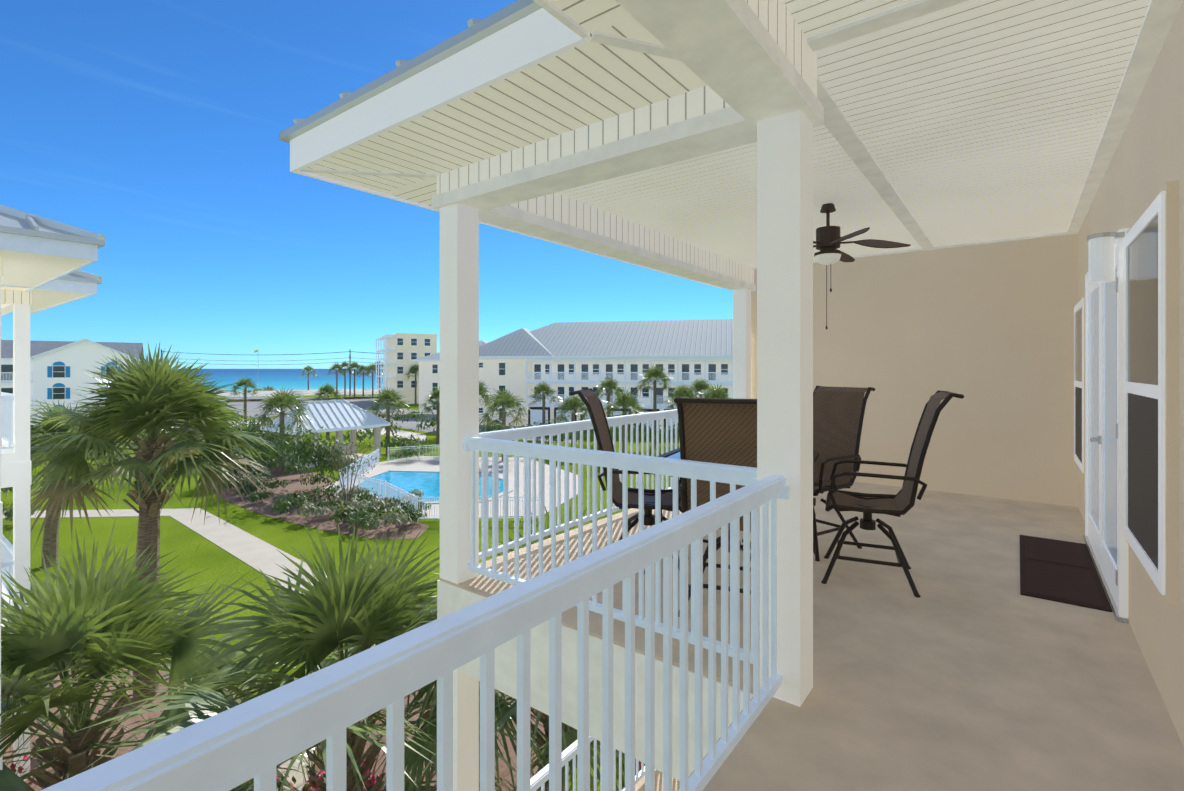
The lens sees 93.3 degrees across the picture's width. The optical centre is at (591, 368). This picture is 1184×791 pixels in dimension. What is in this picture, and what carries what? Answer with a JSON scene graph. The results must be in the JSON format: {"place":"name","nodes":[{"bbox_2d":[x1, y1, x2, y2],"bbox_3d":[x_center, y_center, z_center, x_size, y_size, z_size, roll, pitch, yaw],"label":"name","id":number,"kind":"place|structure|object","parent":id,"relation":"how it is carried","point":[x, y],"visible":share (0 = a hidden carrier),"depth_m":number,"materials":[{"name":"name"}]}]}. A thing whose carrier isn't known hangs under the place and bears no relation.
{"place":"outdoors","nodes":[
{"label":"outdoors","id":0,"kind":"place"},
{"bbox_2d":[171,369,382,390],"bbox_3d":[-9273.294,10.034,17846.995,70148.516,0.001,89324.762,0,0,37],"label":"sea water","id":1,"kind":"structure","parent":0,"point":[290,379],"depth_m":571.23,"materials":[{"name":"blue liquid"}]},
{"bbox_2d":[1,389,678,790],"bbox_3d":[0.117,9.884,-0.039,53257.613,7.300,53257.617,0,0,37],"label":"terrain","id":2,"kind":"structure","parent":0,"point":[193,553],"depth_m":24.96,"materials":[{"name":"green plant"}]},
{"bbox_2d":[1,719,35,780],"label":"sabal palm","id":3,"kind":"object","parent":2,"relation":"on","point":[17,760],"visible":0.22,"depth_m":8.63,"materials":[{"name":"green plant"}]},
{"bbox_2d":[0,205,105,778],"bbox_3d":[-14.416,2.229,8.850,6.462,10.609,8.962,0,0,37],"label":"neighbour porch","id":4,"kind":"object","parent":2,"relation":"on","point":[22,305],"visible":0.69,"depth_m":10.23,"materials":[{"name":"white paint"}]},
{"bbox_2d":[3,399,135,567],"bbox_3d":[-20.202,4.319,21.438,4.978,6.429,4.990,0,0,-22],"label":"sabal palm","id":5,"kind":"object","parent":2,"relation":"on","point":[50,538],"visible":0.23,"depth_m":21.20,"materials":[{"name":"green plant"}]},
{"bbox_2d":[1,339,143,424],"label":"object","id":6,"kind":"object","parent":2,"relation":"on","point":[57,368],"visible":0.38,"depth_m":73.33,"materials":[{"name":"white"}]},
{"bbox_2d":[3,508,403,790],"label":"site paths","id":7,"kind":"structure","parent":2,"relation":"on","point":[254,552],"depth_m":24.04,"materials":[{"name":"concrete"}]},
{"bbox_2d":[161,414,292,468],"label":"shrubs","id":8,"kind":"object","parent":2,"relation":"on","point":[179,438],"depth_m":44.41,"materials":[{"name":"green plant"}]},
{"bbox_2d":[227,376,260,424],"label":"sabal palm","id":9,"kind":"object","parent":2,"relation":"on","point":[246,383],"visible":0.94,"depth_m":68.67,"materials":[{"name":"green plant"}]},
{"bbox_2d":[160,349,382,396],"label":"power lines","id":10,"kind":"object","parent":2,"relation":"on","point":[161,351],"visible":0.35,"depth_m":147.98,"materials":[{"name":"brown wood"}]},
{"bbox_2d":[2,466,544,790],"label":"site mulch beds","id":11,"kind":"object","parent":2,"relation":"on","point":[262,506],"visible":0.08,"depth_m":24.77,"materials":[{"name":"brown soil"}]},
{"bbox_2d":[1,343,286,700],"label":"sabal palm","id":12,"kind":"object","parent":11,"relation":"on","point":[151,398],"visible":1,"depth_m":12.28,"materials":[{"name":"green plant"}]},
{"bbox_2d":[0,519,325,790],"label":"sabal palm","id":13,"kind":"object","parent":11,"relation":"on","point":[96,629],"visible":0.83,"depth_m":8.37,"materials":[{"name":"green plant"}]},
{"bbox_2d":[248,385,313,472],"bbox_3d":[-22.313,4.337,40.375,4.779,6.394,4.685,0,0,37],"label":"sabal palm","id":14,"kind":"object","parent":11,"relation":"on","point":[282,400],"visible":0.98,"depth_m":40.21,"materials":[{"name":"green plant"}]},
{"bbox_2d":[72,523,548,790],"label":"sabal palm","id":15,"kind":"object","parent":11,"relation":"on","point":[351,613],"visible":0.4,"depth_m":8.42,"materials":[{"name":"green plant"}]},
{"bbox_2d":[203,417,430,529],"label":"shrubs","id":16,"kind":"object","parent":11,"relation":"on","point":[370,509],"visible":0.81,"depth_m":31.45,"materials":[{"name":"green plant"}]},
{"bbox_2d":[312,436,384,502],"bbox_3d":[-13.377,5.678,30.942,3.844,3.731,3.464,0,0,37],"label":"shrub","id":17,"kind":"object","parent":11,"relation":"on","point":[347,499],"visible":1,"depth_m":30.89,"materials":[{"name":"green plant"}]},
{"bbox_2d":[229,392,382,398],"bbox_3d":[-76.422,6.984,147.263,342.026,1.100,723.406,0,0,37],"label":"beach","id":18,"kind":"structure","parent":2,"relation":"on","point":[248,396],"depth_m":146.98,"materials":[{"name":"beige sand"}]},
{"bbox_2d":[301,365,316,389],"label":"sabal palm","id":19,"kind":"object","parent":2,"relation":"on","point":[307,368],"visible":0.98,"depth_m":162.64,"materials":[{"name":"green plant"}]},
{"bbox_2d":[260,400,389,468],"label":"pavilion","id":20,"kind":"structure","parent":2,"relation":"on","point":[338,416],"depth_m":44.97,"materials":[{"name":"metal"}]},
{"bbox_2d":[310,384,344,439],"bbox_3d":[-28.015,4.440,59.140,4.273,6.187,4.225,0,0,12],"label":"sabal palm","id":21,"kind":"object","parent":2,"relation":"on","point":[328,390],"visible":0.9,"depth_m":59.04,"materials":[{"name":"green plant"}]},
{"bbox_2d":[327,362,346,394],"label":"sabal palm","id":22,"kind":"object","parent":2,"relation":"on","point":[337,366],"visible":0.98,"depth_m":148.04,"materials":[{"name":"green plant"}]},
{"bbox_2d":[1,385,678,790],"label":"shrubs","id":23,"kind":"object","parent":2,"relation":"on","point":[401,443],"visible":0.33,"depth_m":48.91,"materials":[{"name":"leaves"},{"name":"grey leaves"},{"name":"brown mulch"}]},
{"bbox_2d":[338,361,353,396],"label":"sabal palm","id":24,"kind":"object","parent":2,"relation":"on","point":[344,364],"visible":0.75,"depth_m":150.05,"materials":[{"name":"green plant"}]},
{"bbox_2d":[353,364,371,395],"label":"sabal palm","id":25,"kind":"object","parent":2,"relation":"on","point":[364,367],"visible":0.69,"depth_m":149.21,"materials":[{"name":"green plant"}]},
{"bbox_2d":[371,361,382,394],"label":"sabal palm","id":26,"kind":"object","parent":2,"relation":"on","point":[379,374],"visible":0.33,"depth_m":156.20,"materials":[{"name":"plant"}]},
{"bbox_2d":[367,386,409,453],"bbox_3d":[-18.060,4.492,49.585,4.243,6.083,4.142,0,0,-2],"label":"sabal palm","id":27,"kind":"object","parent":2,"relation":"on","point":[389,396],"visible":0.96,"depth_m":49.32,"materials":[{"name":"green plant"}]},
{"bbox_2d":[376,333,437,403],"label":"apartment building","id":28,"kind":"structure","parent":2,"relation":"on","point":[401,351],"depth_m":119.77,"materials":[{"name":"white paint"}]},
{"bbox_2d":[403,362,418,403],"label":"sabal palm","id":29,"kind":"object","parent":2,"relation":"on","point":[415,367],"visible":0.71,"depth_m":118.69,"materials":[{"name":"green plant"}]},
{"bbox_2d":[416,386,439,444],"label":"sabal palm","id":30,"kind":"object","parent":2,"relation":"on","point":[435,395],"visible":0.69,"depth_m":55.41,"materials":[{"name":"green plant"}]},
{"bbox_2d":[322,456,577,517],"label":"pool","id":31,"kind":"structure","parent":2,"relation":"on","point":[423,475],"depth_m":37.51,"materials":[{"name":"liquid"}]},
{"bbox_2d":[339,444,538,520],"bbox_3d":[-9.785,6.899,37.121,12.866,1.230,20.023,0,0,-5],"label":"pool fence","id":32,"kind":"object","parent":31,"relation":"on","point":[373,483],"visible":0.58,"depth_m":32.38,"materials":[{"name":"white metal"}]},
{"bbox_2d":[479,389,533,460],"bbox_3d":[-7.248,4.416,45.759,4.958,6.235,4.971,0,0,-42],"label":"sabal palm","id":33,"kind":"object","parent":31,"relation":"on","point":[506,400],"visible":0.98,"depth_m":45.50,"materials":[{"name":"green plant"}]},
{"bbox_2d":[412,340,488,413],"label":"building","id":34,"kind":"structure","parent":2,"relation":"on","point":[429,373],"depth_m":92.12,"materials":[{"name":"white paint"}]},
{"bbox_2d":[479,379,493,410],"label":"sabal palm","id":35,"kind":"object","parent":2,"relation":"on","point":[482,389],"visible":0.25,"depth_m":51.64,"materials":[{"name":"green plant"}]},
{"bbox_2d":[355,501,640,790],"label":"sabal palm","id":36,"kind":"object","parent":2,"relation":"on","point":[569,735],"visible":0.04,"depth_m":8.01,"materials":[{"name":"green plant"}]},
{"bbox_2d":[548,395,590,446],"bbox_3d":[-1.795,4.827,49.882,4.837,5.415,4.787,0,0,37],"label":"sabal palm","id":37,"kind":"object","parent":2,"relation":"on","point":[571,404],"visible":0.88,"depth_m":49.77,"materials":[{"name":"green plant"}]},
{"bbox_2d":[479,319,732,429],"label":"apartment building","id":38,"kind":"structure","parent":2,"relation":"on","point":[565,359],"depth_m":72.93,"materials":[{"name":"grey"}]},
{"bbox_2d":[595,376,623,416],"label":"sabal palm","id":39,"kind":"object","parent":2,"relation":"on","point":[608,384],"visible":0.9,"depth_m":57.83,"materials":[{"name":"green plant"}]},
{"bbox_2d":[40,0,1183,790],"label":"our building porch","id":40,"kind":"object","parent":2,"relation":"on","point":[970,668],"visible":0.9,"depth_m":2.85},
{"bbox_2d":[293,19,481,123],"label":"building roof","id":41,"kind":"structure","parent":40,"relation":"on","point":[470,22],"depth_m":3.09,"materials":[{"name":"grey metal"}]},
{"bbox_2d":[569,388,688,586],"bbox_3d":[0.303,0.851,4.292,0.870,1.379,0.620,0,0,9],"label":"patio chair","id":42,"kind":"object","parent":40,"relation":"on","point":[594,406],"visible":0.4,"depth_m":4.23,"materials":[{"name":"brown fabric"}]},
{"bbox_2d":[674,396,756,616],"bbox_3d":[0.871,0.851,3.531,0.620,1.379,0.870,0,0,19],"label":"patio chair","id":43,"kind":"object","parent":40,"relation":"on","point":[719,430],"visible":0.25,"depth_m":3.32,"materials":[{"name":"brown fabric"}]},
{"bbox_2d":[279,0,1182,290],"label":"porch ceiling","id":44,"kind":"structure","parent":40,"relation":"attached to","point":[623,130],"depth_m":3.21,"materials":[{"name":"white wood"}]},
{"bbox_2d":[644,447,818,573],"bbox_3d":[1.132,1.116,4.402,1.120,0.845,1.120,0,0,27],"label":"patio table","id":45,"kind":"object","parent":40,"relation":"on","point":[674,454],"visible":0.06,"depth_m":4.50,"materials":[{"name":"brown metal"}]},
{"bbox_2d":[813,386,874,560],"bbox_3d":[1.997,0.851,4.939,0.870,1.379,0.620,0,0,-33],"label":"patio chair","id":46,"kind":"object","parent":40,"relation":"on","point":[838,415],"visible":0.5,"depth_m":4.96,"materials":[{"name":"brown fabric"}]},
{"bbox_2d":[813,203,909,328],"bbox_3d":[2.210,-0.941,5.221,1.300,1.150,1.251,0,0,37],"label":"ceiling fan","id":47,"kind":"object","parent":40,"relation":"attached to","point":[828,242],"visible":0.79,"depth_m":5.10,"materials":[{"name":"bronze metal"},{"name":"wood"},{"name":"frosted glass"}]},
{"bbox_2d":[821,390,963,597],"bbox_3d":[2.161,0.851,4.096,0.870,1.379,0.620,0,0,24],"label":"patio chair","id":48,"kind":"object","parent":40,"relation":"on","point":[900,502],"visible":1,"depth_m":4.03,"materials":[{"name":"brown metal"}]},
{"bbox_2d":[1020,535,1111,611],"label":"door mats","id":49,"kind":"object","parent":40,"relation":"on","point":[1060,571],"depth_m":4.13,"materials":[{"name":"black"}]},
{"bbox_2d":[1087,228,1129,282],"bbox_3d":[3.108,-0.666,3.365,0.198,0.300,0.160,0,0,37],"label":"wall light fixture","id":50,"kind":"object","parent":40,"relation":"attached to","point":[1101,257],"depth_m":3.34,"materials":[{"name":"white glass"}]},
{"bbox_2d":[1074,180,1178,623],"bbox_3d":[3.826,0.344,4.226,0.101,2.380,4.680,0,0,37],"label":"door","id":51,"kind":"structure","parent":40,"relation":"attached to","point":[1126,395],"depth_m":3.01,"materials":[{"name":"white wood"}]},
{"bbox_2d":[601,388,648,452],"bbox_3d":[2.798,4.502,47.240,4.829,6.064,4.373,0,0,-32],"label":"sabal palm","id":52,"kind":"object","parent":2,"relation":"on","point":[624,400],"visible":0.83,"depth_m":46.83,"materials":[{"name":"green plant"}]},
{"bbox_2d":[631,365,672,443],"bbox_3d":[6.227,3.446,56.389,4.487,8.176,4.377,0,0,-23],"label":"sabal palm","id":53,"kind":"object","parent":2,"relation":"on","point":[655,372],"visible":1,"depth_m":55.99,"materials":[{"name":"green plant"}]},
{"bbox_2d":[659,384,698,409],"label":"sabal palm","id":54,"kind":"object","parent":2,"relation":"on","point":[682,391],"visible":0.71,"depth_m":51.89,"materials":[{"name":"green plant"}]},
{"bbox_2d":[686,379,716,397],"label":"sabal palm","id":55,"kind":"object","parent":2,"relation":"on","point":[700,385],"visible":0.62,"depth_m":59.98,"materials":[{"name":"green plant"}]},
{"bbox_2d":[694,383,730,397],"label":"sabal palm","id":56,"kind":"object","parent":2,"relation":"on","point":[719,392],"visible":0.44,"depth_m":50.15,"materials":[{"name":"green plant"}]},
{"bbox_2d":[0,0,732,368],"label":"sky","id":57,"kind":"structure","parent":0,"point":[152,128],"materials":[{"name":"blue"}]},
{"bbox_2d":[162,396,577,443],"bbox_3d":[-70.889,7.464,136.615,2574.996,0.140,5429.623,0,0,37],"label":"roads","id":58,"kind":"structure","parent":0,"point":[364,402],"depth_m":95.77,"materials":[{"name":"grey asphalt"}]},
{"bbox_2d":[344,361,363,396],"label":"sabal palm","id":59,"kind":"object","parent":58,"relation":"on","point":[354,365],"visible":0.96,"depth_m":147.14,"materials":[{"name":"green plant"}]},
{"bbox_2d":[364,362,379,396],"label":"sabal palm","id":60,"kind":"object","parent":58,"relation":"on","point":[370,367],"visible":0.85,"depth_m":148.25,"materials":[{"name":"green plant"}]},
{"bbox_2d":[527,382,559,424],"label":"sabal palm","id":61,"kind":"object","parent":58,"relation":"on","point":[544,388],"visible":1,"depth_m":61.69,"materials":[{"name":"green plant"}]}
]}

